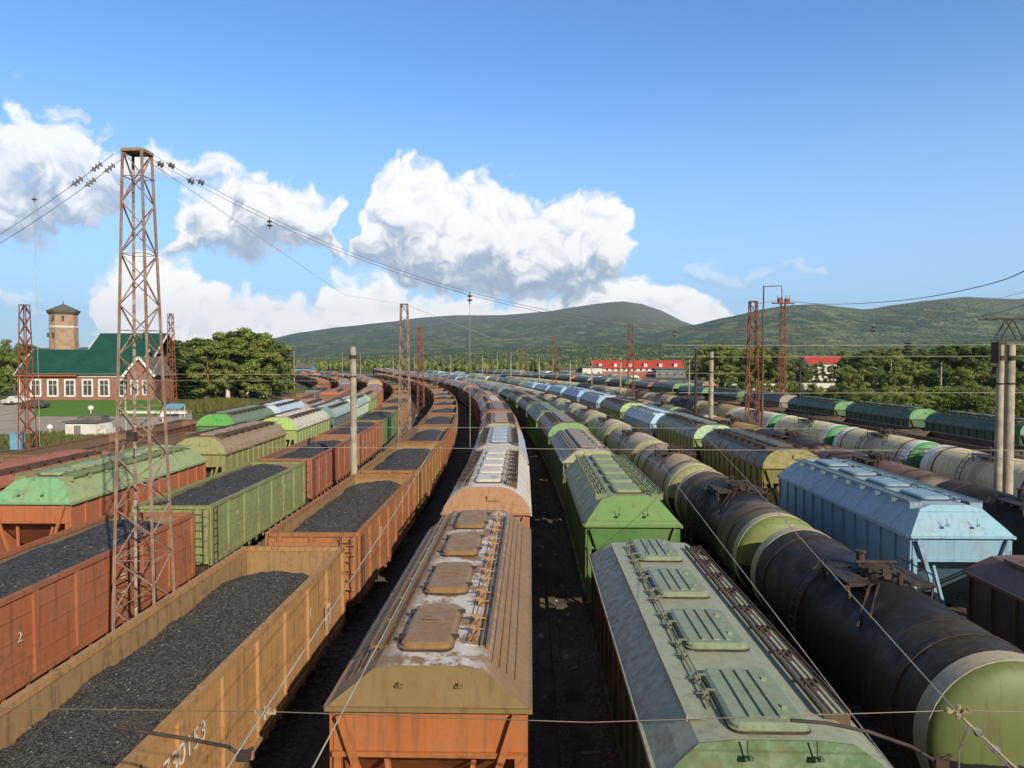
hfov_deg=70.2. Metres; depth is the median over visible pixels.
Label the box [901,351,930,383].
birch tree
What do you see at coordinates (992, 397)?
leafy bush
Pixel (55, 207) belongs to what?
cross span cable
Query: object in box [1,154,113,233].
cross span cable
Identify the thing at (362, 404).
covered hopper wagon
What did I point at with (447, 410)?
coal load
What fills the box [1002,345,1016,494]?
concrete pole
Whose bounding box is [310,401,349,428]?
covered hopper wagon
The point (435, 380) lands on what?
covered hopper wagon
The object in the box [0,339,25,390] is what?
birch tree
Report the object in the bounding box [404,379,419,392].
gondola wagon
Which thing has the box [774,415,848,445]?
tank wagon
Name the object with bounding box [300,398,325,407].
covered hopper wagon
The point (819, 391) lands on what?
leafy bush
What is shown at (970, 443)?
gondola wagon
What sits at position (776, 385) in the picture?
leafy bush
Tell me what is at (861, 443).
tank wagon
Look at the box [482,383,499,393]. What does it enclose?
covered hopper wagon
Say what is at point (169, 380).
fixing wire
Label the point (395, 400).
coal load
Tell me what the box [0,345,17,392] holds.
birch tree
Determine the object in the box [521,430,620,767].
railway track
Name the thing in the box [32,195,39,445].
dropper
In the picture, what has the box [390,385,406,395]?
gondola wagon
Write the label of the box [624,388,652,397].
tank wagon
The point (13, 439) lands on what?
utility cabinet
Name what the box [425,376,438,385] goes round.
covered hopper wagon
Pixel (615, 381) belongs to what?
covered hopper wagon
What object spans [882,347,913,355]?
birch tree
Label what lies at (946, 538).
covered hopper wagon
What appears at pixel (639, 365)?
long building
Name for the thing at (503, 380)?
covered hopper wagon
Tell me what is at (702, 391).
covered hopper wagon
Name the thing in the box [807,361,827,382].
birch tree
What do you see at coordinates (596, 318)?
cross span cable
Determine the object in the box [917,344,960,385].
birch tree
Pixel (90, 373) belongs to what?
station building
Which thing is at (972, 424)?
covered hopper wagon
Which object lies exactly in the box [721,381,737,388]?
leafy bush
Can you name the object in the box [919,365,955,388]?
birch tree
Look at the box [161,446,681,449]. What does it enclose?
fixing wire
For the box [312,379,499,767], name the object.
contact wire
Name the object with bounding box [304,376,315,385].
gondola wagon
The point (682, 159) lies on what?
sky
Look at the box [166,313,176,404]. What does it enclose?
lattice mast
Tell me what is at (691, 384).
covered hopper wagon
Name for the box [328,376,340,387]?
covered hopper wagon
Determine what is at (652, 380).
covered hopper wagon
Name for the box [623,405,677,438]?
covered hopper wagon
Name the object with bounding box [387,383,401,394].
gondola wagon
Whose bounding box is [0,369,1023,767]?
ground
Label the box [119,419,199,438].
gondola wagon
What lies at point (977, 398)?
leafy bush
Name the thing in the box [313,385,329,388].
gondola wagon
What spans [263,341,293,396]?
birch tree
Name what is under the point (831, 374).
birch tree
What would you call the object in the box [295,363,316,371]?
house
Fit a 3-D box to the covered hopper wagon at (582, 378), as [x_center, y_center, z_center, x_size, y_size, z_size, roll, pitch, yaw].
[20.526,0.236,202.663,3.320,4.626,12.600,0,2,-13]
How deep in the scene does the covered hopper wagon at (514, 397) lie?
99.03 m
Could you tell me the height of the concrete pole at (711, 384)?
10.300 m
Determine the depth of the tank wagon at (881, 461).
38.16 m
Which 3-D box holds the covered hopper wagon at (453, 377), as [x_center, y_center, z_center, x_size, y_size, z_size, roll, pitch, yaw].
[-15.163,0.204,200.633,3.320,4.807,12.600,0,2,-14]
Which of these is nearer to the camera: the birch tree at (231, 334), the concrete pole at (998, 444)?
the concrete pole at (998, 444)
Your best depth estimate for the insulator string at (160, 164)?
19.52 m
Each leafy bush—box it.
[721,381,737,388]
[734,381,747,389]
[744,379,765,390]
[764,380,776,391]
[773,383,785,392]
[780,381,798,393]
[794,383,818,396]
[813,386,824,396]
[820,387,840,397]
[836,384,846,398]
[842,388,867,401]
[849,391,886,401]
[875,392,896,402]
[881,386,904,402]
[883,384,935,408]
[921,386,948,410]
[932,387,966,410]
[942,385,967,410]
[948,386,995,413]
[970,386,995,413]
[993,387,1023,415]
[1016,388,1023,416]
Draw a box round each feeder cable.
[144,158,399,303]
[404,304,549,339]
[784,271,1023,304]
[790,303,1023,323]
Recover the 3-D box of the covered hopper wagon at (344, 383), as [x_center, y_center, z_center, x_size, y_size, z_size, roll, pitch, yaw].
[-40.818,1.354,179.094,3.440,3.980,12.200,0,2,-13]
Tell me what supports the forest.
on the ground at (580, 737)
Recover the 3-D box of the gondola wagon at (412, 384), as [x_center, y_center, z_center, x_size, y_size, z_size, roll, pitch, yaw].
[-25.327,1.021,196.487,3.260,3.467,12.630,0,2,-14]
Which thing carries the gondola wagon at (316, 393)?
on the railway track
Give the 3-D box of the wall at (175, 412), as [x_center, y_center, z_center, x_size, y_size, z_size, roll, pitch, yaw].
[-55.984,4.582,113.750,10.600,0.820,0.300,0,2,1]
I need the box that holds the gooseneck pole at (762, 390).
[761,285,782,426]
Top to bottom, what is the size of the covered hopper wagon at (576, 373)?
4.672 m
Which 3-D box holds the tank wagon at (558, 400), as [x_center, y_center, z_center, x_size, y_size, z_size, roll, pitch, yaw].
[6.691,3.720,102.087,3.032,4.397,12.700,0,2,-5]
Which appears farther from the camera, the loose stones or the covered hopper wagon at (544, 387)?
the covered hopper wagon at (544, 387)
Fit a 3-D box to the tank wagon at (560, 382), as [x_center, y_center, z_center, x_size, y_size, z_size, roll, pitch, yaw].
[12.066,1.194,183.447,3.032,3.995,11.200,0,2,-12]
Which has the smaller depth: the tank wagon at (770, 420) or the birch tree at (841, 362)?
the tank wagon at (770, 420)
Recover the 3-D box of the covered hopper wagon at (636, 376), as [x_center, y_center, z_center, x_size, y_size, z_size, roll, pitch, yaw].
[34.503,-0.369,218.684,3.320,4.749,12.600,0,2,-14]
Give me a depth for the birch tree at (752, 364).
221.52 m
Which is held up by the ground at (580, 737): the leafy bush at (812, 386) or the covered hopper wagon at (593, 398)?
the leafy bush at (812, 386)
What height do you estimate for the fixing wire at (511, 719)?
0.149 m
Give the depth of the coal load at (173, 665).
14.20 m
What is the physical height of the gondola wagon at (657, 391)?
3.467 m
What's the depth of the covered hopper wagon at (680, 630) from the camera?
12.84 m
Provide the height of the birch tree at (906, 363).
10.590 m
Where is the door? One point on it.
(77, 428)
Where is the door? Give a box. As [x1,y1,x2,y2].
[74,425,80,434]
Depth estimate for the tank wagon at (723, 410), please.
86.04 m
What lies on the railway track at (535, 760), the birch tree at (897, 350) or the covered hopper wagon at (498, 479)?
the covered hopper wagon at (498, 479)
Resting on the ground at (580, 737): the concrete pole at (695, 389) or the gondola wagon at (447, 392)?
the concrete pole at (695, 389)
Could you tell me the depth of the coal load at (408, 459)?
43.66 m
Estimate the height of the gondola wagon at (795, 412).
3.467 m
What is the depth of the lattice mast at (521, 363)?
214.51 m
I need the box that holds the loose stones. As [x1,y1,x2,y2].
[438,473,599,754]
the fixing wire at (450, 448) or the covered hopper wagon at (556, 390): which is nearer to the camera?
the fixing wire at (450, 448)
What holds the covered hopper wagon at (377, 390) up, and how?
on the railway track
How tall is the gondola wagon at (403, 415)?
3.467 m
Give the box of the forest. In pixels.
[5,340,1022,373]
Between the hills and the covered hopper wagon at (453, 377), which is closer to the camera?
the covered hopper wagon at (453, 377)
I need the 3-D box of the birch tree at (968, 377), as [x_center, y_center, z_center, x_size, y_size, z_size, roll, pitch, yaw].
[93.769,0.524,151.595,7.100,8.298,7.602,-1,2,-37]
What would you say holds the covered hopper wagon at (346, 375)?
on the railway track
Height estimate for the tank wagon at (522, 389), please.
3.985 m
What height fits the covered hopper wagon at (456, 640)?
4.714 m
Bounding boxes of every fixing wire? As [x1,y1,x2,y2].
[0,708,1023,722]
[125,380,208,380]
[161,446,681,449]
[218,373,698,374]
[361,427,851,428]
[664,356,982,356]
[664,392,1023,392]
[692,344,1023,345]
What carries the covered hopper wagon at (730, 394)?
on the railway track
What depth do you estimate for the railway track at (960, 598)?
29.32 m
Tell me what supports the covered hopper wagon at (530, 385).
on the railway track
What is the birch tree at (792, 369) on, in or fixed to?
on the ground at (580, 737)
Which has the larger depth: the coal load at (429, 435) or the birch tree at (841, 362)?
the birch tree at (841, 362)
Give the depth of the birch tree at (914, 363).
167.99 m
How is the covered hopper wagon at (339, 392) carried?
on the railway track
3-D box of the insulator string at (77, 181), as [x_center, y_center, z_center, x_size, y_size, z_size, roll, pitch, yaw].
[-11.732,-5.464,19.627,0.330,0.278,0.170,0,2,1]
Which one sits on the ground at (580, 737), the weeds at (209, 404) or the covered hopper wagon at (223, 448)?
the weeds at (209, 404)
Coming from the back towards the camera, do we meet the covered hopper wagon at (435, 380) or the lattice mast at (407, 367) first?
the covered hopper wagon at (435, 380)
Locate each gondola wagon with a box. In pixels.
[0,434,147,461]
[0,512,194,703]
[0,546,344,767]
[103,432,196,452]
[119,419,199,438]
[132,462,304,576]
[257,436,349,509]
[265,474,415,621]
[282,393,313,399]
[295,375,304,383]
[298,390,321,397]
[300,375,309,384]
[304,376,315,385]
[307,387,326,391]
[308,377,320,386]
[312,378,324,385]
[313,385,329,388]
[315,396,338,401]
[316,383,330,388]
[318,421,382,475]
[357,411,397,453]
[358,443,440,526]
[371,403,405,438]
[382,398,409,419]
[383,382,397,396]
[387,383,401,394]
[389,394,407,397]
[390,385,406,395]
[398,425,452,478]
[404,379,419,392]
[410,381,424,394]
[415,382,431,397]
[418,414,456,447]
[420,384,437,400]
[425,386,443,403]
[428,406,457,429]
[429,388,447,402]
[432,391,452,404]
[433,400,457,405]
[434,395,455,399]
[617,387,647,389]
[645,389,666,392]
[660,393,702,396]
[692,397,738,402]
[724,402,782,408]
[767,408,840,418]
[818,417,921,431]
[893,431,1023,459]
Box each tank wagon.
[516,387,528,390]
[527,378,538,381]
[527,389,540,393]
[536,391,554,399]
[538,379,552,382]
[546,395,569,404]
[550,380,566,384]
[558,399,583,412]
[563,382,579,386]
[572,405,603,426]
[576,383,594,388]
[587,413,630,446]
[591,385,610,390]
[607,387,631,393]
[607,425,661,467]
[611,392,628,397]
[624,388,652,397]
[626,396,652,404]
[634,442,715,541]
[645,391,676,402]
[645,400,679,410]
[668,395,703,409]
[673,407,717,416]
[674,469,812,613]
[697,400,739,418]
[713,416,764,430]
[730,406,786,429]
[750,526,1023,767]
[756,429,833,455]
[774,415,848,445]
[817,447,950,487]
[833,427,939,468]
[919,445,1023,495]
[936,480,1023,554]
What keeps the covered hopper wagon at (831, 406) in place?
on the railway track
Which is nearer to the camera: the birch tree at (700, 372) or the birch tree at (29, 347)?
the birch tree at (29, 347)
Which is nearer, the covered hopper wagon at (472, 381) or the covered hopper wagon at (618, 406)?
the covered hopper wagon at (618, 406)
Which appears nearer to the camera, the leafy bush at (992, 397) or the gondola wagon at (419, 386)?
the leafy bush at (992, 397)
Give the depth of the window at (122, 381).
136.95 m
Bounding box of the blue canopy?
[162,403,184,416]
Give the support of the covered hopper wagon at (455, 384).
on the railway track at (535, 760)
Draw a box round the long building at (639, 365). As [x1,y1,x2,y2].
[590,360,683,370]
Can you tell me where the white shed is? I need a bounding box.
[62,415,115,435]
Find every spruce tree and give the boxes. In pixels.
[166,344,189,397]
[178,356,205,398]
[771,346,785,382]
[902,342,912,355]
[923,349,939,389]
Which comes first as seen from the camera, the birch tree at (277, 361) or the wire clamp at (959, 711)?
the wire clamp at (959, 711)
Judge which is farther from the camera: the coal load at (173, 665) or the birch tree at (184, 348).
the birch tree at (184, 348)
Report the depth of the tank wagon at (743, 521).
27.75 m
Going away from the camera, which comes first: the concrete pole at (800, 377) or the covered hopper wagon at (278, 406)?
the covered hopper wagon at (278, 406)
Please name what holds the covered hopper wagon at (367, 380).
on the railway track
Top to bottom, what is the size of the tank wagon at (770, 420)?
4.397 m
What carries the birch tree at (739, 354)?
on the ground at (580, 737)
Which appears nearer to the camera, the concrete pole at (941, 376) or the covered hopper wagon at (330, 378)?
the concrete pole at (941, 376)
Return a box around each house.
[187,333,204,346]
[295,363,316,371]
[558,367,581,372]
[580,366,602,373]
[602,371,653,376]
[652,368,685,377]
[801,356,841,380]
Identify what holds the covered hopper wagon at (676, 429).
on the railway track
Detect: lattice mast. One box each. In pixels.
[17,304,37,450]
[112,147,175,630]
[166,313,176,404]
[398,303,411,440]
[415,327,425,416]
[519,346,522,379]
[552,336,556,383]
[627,324,633,396]
[744,301,759,426]
[777,303,786,392]
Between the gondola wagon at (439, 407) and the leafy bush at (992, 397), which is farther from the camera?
the leafy bush at (992, 397)
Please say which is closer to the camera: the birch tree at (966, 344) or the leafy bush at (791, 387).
the leafy bush at (791, 387)
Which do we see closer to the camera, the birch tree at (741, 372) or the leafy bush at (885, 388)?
the leafy bush at (885, 388)
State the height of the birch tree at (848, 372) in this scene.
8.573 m
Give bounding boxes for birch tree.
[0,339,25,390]
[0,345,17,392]
[15,344,39,371]
[156,340,195,392]
[171,338,215,388]
[180,341,235,397]
[197,336,246,395]
[199,337,255,397]
[211,327,276,397]
[222,330,264,395]
[237,339,294,398]
[246,333,283,395]
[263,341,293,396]
[272,354,298,394]
[684,352,721,380]
[685,357,703,379]
[697,344,739,387]
[715,349,751,387]
[722,348,751,383]
[733,346,775,383]
[754,350,783,382]
[759,351,794,383]
[788,359,812,381]
[792,355,806,372]
[794,368,812,382]
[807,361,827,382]
[826,365,843,382]
[827,365,874,399]
[833,358,856,387]
[836,350,856,358]
[848,351,889,389]
[853,367,887,395]
[868,347,890,365]
[872,352,899,386]
[873,366,919,398]
[877,354,911,382]
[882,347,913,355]
[888,357,924,381]
[897,361,942,390]
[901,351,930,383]
[902,365,933,389]
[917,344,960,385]
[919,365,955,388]
[934,344,983,389]
[944,343,996,384]
[947,367,983,390]
[957,346,1004,388]
[966,365,993,389]
[986,346,1023,379]
[987,366,1023,390]
[1015,346,1023,380]
[1015,366,1023,388]
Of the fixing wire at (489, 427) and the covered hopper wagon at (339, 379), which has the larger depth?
the covered hopper wagon at (339, 379)
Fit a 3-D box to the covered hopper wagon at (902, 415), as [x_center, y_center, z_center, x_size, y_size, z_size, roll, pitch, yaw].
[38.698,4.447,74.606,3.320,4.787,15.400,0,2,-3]
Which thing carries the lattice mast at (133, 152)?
on the ground at (580, 737)
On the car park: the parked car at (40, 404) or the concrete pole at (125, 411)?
the parked car at (40, 404)
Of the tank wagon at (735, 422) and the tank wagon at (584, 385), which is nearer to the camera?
the tank wagon at (735, 422)
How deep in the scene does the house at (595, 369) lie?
397.01 m
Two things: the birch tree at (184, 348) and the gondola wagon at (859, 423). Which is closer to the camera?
the gondola wagon at (859, 423)
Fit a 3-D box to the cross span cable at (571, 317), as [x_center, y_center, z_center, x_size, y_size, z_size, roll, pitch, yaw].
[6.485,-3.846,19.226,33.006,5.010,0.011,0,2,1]
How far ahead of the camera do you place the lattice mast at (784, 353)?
114.78 m
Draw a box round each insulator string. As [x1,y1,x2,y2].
[71,176,82,185]
[84,177,95,186]
[90,162,102,171]
[103,163,114,172]
[155,161,163,167]
[166,162,174,168]
[186,178,194,184]
[196,179,204,185]
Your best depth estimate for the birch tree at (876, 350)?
299.74 m
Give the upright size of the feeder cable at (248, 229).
1.715 m
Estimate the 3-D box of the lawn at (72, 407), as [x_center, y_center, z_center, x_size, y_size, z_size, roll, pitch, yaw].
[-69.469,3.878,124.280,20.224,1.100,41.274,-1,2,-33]
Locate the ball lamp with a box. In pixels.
[47,424,52,431]
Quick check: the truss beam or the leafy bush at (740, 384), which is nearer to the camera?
the truss beam
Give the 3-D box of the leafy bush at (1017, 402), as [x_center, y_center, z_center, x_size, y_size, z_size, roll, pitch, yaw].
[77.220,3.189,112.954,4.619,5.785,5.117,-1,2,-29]
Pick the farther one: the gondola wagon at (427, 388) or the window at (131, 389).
the gondola wagon at (427, 388)
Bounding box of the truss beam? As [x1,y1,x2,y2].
[978,318,1023,362]
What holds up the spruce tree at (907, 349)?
on the ground at (580, 737)
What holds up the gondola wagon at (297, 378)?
on the railway track
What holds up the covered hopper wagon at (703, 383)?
on the railway track
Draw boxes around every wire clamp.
[253,705,275,719]
[946,704,970,719]
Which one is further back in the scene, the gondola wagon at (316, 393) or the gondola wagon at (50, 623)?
the gondola wagon at (316, 393)
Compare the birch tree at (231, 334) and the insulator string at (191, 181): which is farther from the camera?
the birch tree at (231, 334)
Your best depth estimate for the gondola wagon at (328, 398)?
116.94 m
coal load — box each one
[0,519,163,598]
[0,571,308,767]
[154,464,287,504]
[277,440,340,457]
[293,480,400,597]
[328,422,375,433]
[358,411,391,419]
[373,448,431,469]
[379,406,399,409]
[386,398,406,402]
[409,429,445,440]
[424,416,452,423]
[432,408,455,412]
[435,396,452,398]
[435,402,455,404]
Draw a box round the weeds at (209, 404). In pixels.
[150,385,303,418]
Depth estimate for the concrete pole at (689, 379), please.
129.20 m
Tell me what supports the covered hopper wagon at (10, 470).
on the railway track
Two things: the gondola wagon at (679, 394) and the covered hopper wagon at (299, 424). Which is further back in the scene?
the gondola wagon at (679, 394)
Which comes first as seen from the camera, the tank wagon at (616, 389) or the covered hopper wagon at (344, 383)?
the tank wagon at (616, 389)
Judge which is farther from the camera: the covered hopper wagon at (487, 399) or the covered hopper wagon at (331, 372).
the covered hopper wagon at (331, 372)
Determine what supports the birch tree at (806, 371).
on the ground at (580, 737)
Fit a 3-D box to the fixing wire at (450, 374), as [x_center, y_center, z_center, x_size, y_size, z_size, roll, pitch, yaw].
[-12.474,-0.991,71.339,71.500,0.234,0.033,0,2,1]
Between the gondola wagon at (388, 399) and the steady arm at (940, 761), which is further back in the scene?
the gondola wagon at (388, 399)
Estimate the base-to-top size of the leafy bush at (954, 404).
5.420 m
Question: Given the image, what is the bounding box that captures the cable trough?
[537,451,572,767]
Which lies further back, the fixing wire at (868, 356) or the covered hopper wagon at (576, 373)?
the covered hopper wagon at (576, 373)
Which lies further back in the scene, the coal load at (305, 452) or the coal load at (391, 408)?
the coal load at (391, 408)
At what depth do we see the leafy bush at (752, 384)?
195.32 m
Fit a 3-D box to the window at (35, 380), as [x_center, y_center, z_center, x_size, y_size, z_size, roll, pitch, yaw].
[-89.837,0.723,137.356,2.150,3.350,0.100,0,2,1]
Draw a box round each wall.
[120,411,186,413]
[801,383,834,393]
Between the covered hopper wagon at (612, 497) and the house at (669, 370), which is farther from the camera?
the house at (669, 370)
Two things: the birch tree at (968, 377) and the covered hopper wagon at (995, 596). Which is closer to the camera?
the covered hopper wagon at (995, 596)
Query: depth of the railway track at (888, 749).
19.16 m
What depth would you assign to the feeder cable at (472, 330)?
82.79 m
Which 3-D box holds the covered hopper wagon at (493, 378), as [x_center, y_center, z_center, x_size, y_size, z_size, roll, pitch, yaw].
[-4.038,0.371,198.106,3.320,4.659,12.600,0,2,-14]
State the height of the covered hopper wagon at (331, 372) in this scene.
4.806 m
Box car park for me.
[0,404,191,433]
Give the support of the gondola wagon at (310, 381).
on the railway track
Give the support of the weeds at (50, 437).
on the ground at (580, 737)
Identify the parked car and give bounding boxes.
[1,396,29,404]
[17,399,49,408]
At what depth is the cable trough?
23.32 m
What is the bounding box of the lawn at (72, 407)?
[34,400,162,415]
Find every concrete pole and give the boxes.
[124,385,126,429]
[349,347,357,475]
[569,360,577,385]
[619,357,629,392]
[688,360,697,393]
[694,349,697,413]
[708,352,713,418]
[799,357,800,395]
[940,363,941,386]
[993,345,1004,491]
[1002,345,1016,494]
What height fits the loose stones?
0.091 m
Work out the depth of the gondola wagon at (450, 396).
120.34 m
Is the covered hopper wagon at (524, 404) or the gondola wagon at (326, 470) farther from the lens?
the covered hopper wagon at (524, 404)
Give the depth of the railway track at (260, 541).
73.63 m
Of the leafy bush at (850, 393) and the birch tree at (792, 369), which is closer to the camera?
the leafy bush at (850, 393)
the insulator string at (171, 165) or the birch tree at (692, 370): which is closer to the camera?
the insulator string at (171, 165)
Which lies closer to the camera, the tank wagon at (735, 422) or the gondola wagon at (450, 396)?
the tank wagon at (735, 422)
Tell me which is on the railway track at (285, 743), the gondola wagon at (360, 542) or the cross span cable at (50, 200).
the gondola wagon at (360, 542)
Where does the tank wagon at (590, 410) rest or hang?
on the railway track at (888, 749)
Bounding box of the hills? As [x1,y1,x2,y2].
[9,297,1023,365]
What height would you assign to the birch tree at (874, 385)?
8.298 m
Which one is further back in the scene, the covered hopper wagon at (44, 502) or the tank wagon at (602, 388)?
the tank wagon at (602, 388)
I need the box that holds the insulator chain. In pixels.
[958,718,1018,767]
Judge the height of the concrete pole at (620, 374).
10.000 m
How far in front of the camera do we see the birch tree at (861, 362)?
180.75 m
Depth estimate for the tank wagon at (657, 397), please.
111.43 m
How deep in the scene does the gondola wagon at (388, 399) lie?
102.47 m
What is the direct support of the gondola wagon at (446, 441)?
on the railway track at (285, 743)
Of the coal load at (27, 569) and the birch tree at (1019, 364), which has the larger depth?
the birch tree at (1019, 364)
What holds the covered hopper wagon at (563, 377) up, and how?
on the railway track
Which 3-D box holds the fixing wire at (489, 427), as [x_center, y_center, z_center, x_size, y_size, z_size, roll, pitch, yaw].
[3.298,1.929,32.010,23.000,0.013,0.013,0,2,1]
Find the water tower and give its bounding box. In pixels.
[46,301,80,348]
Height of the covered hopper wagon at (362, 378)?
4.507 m
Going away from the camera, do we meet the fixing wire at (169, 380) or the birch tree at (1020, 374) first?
the fixing wire at (169, 380)
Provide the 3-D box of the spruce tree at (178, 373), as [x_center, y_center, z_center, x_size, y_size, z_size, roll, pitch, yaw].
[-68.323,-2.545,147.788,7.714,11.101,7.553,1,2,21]
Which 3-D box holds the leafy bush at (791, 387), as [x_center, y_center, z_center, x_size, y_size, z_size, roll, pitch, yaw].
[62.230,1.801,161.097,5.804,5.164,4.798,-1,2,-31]
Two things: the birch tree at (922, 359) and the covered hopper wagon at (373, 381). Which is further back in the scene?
the birch tree at (922, 359)
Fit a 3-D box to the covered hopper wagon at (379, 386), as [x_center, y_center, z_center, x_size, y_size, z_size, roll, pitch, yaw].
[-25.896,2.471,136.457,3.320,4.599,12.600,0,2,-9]
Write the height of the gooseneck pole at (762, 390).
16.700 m
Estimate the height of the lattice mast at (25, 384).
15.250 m
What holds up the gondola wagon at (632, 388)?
on the railway track
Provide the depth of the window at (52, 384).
137.25 m
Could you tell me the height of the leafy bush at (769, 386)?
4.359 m
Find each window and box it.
[30,379,41,396]
[47,379,58,396]
[64,379,75,396]
[82,379,92,396]
[98,379,109,396]
[119,379,126,396]
[130,381,137,394]
[142,381,146,394]
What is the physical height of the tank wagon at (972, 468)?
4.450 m
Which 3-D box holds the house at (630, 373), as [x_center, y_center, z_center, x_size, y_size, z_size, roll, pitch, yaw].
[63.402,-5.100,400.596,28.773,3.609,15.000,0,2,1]
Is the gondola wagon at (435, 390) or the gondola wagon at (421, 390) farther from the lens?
the gondola wagon at (421, 390)
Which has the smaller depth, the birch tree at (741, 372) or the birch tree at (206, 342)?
the birch tree at (206, 342)
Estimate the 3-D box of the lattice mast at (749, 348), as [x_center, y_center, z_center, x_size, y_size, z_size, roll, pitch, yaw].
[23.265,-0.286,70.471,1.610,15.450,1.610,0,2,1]
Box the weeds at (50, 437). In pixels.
[0,424,127,447]
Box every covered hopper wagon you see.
[0,444,207,552]
[0,449,108,491]
[176,421,286,477]
[195,405,274,431]
[257,399,306,413]
[263,408,329,446]
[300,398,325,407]
[304,370,317,372]
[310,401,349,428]
[319,388,346,396]
[323,510,531,767]
[325,371,338,374]
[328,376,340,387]
[335,378,349,387]
[336,394,368,416]
[337,385,349,388]
[339,381,349,384]
[344,373,356,378]
[356,375,363,389]
[357,390,377,410]
[358,376,370,389]
[360,386,381,405]
[365,378,377,386]
[367,379,381,385]
[368,384,382,403]
[412,374,425,380]
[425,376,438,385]
[432,377,445,388]
[439,378,452,387]
[440,449,531,527]
[445,380,457,392]
[448,376,462,379]
[452,381,468,404]
[457,377,474,380]
[458,383,479,409]
[464,387,478,413]
[466,380,481,387]
[467,375,479,378]
[468,425,528,463]
[469,388,490,419]
[474,381,489,389]
[474,391,498,421]
[476,375,489,379]
[478,395,504,426]
[478,412,523,437]
[480,402,515,420]
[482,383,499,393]
[487,376,507,382]
[490,385,513,392]
[498,377,515,383]
[499,388,518,402]
[508,391,535,428]
[509,379,532,388]
[512,372,525,376]
[517,396,548,440]
[521,373,534,377]
[521,382,546,390]
[526,403,564,452]
[532,373,545,378]
[534,384,561,395]
[537,411,590,472]
[544,374,559,379]
[547,385,570,395]
[549,428,614,514]
[558,375,576,380]
[562,387,593,403]
[564,453,682,606]
[571,372,587,374]
[573,376,592,382]
[579,391,615,411]
[588,374,607,375]
[588,538,890,767]
[590,377,612,384]
[600,397,642,421]
[609,378,635,386]
[616,375,639,377]
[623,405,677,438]
[629,381,654,389]
[640,379,666,381]
[651,382,685,391]
[656,413,729,461]
[665,381,693,385]
[677,385,708,396]
[681,380,716,387]
[701,428,818,505]
[707,388,744,401]
[743,391,795,407]
[777,458,1016,617]
[787,396,854,416]
[845,401,935,430]
[924,410,1023,445]
[963,551,1023,651]
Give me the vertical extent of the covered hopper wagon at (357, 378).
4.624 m
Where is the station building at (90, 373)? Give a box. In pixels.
[13,333,179,399]
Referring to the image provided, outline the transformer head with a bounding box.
[771,295,794,303]
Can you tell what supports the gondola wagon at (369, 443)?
on the railway track at (260, 541)
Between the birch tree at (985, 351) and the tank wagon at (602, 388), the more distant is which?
the birch tree at (985, 351)
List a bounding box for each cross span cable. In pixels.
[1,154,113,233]
[1,160,119,242]
[140,152,1023,332]
[154,155,1022,329]
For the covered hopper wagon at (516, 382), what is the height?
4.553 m
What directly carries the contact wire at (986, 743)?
attached to the wire clamp at (959, 711)
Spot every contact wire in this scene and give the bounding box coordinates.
[227,428,443,767]
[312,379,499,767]
[481,373,892,767]
[504,373,843,462]
[538,374,1021,461]
[686,416,1010,767]
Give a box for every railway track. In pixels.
[21,391,412,689]
[243,392,459,767]
[371,376,541,767]
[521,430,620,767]
[660,500,898,763]
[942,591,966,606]
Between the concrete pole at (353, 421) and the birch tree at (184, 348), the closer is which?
the concrete pole at (353, 421)
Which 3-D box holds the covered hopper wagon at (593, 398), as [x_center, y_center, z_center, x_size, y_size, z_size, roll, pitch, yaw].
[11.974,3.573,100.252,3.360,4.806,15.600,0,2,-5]
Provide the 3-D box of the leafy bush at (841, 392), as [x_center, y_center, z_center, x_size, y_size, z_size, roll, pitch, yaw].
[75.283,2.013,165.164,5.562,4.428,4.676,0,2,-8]
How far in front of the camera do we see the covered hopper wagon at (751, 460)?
40.53 m
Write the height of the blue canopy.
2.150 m
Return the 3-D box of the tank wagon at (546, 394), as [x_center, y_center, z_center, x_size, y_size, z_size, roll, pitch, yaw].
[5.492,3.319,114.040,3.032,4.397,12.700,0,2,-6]
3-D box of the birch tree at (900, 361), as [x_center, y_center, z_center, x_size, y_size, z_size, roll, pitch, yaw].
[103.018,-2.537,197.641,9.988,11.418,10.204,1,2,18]
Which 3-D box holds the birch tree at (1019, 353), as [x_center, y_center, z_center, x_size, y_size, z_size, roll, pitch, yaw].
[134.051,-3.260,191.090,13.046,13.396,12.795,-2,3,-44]
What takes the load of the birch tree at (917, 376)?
on the ground at (580, 737)
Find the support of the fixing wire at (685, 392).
attached to the lattice mast at (749, 348)
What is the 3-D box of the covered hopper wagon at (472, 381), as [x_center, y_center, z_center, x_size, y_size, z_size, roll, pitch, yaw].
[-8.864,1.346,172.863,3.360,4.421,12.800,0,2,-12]
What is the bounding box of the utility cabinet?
[8,432,24,449]
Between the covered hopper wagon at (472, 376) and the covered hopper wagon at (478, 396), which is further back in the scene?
the covered hopper wagon at (472, 376)
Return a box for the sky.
[0,0,1023,347]
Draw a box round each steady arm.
[118,726,253,761]
[790,718,951,767]
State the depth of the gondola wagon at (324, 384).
181.13 m
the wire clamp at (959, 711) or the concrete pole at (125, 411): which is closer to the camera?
the wire clamp at (959, 711)
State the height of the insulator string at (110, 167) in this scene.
0.283 m
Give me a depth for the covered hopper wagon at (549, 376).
229.32 m
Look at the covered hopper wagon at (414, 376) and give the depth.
235.74 m

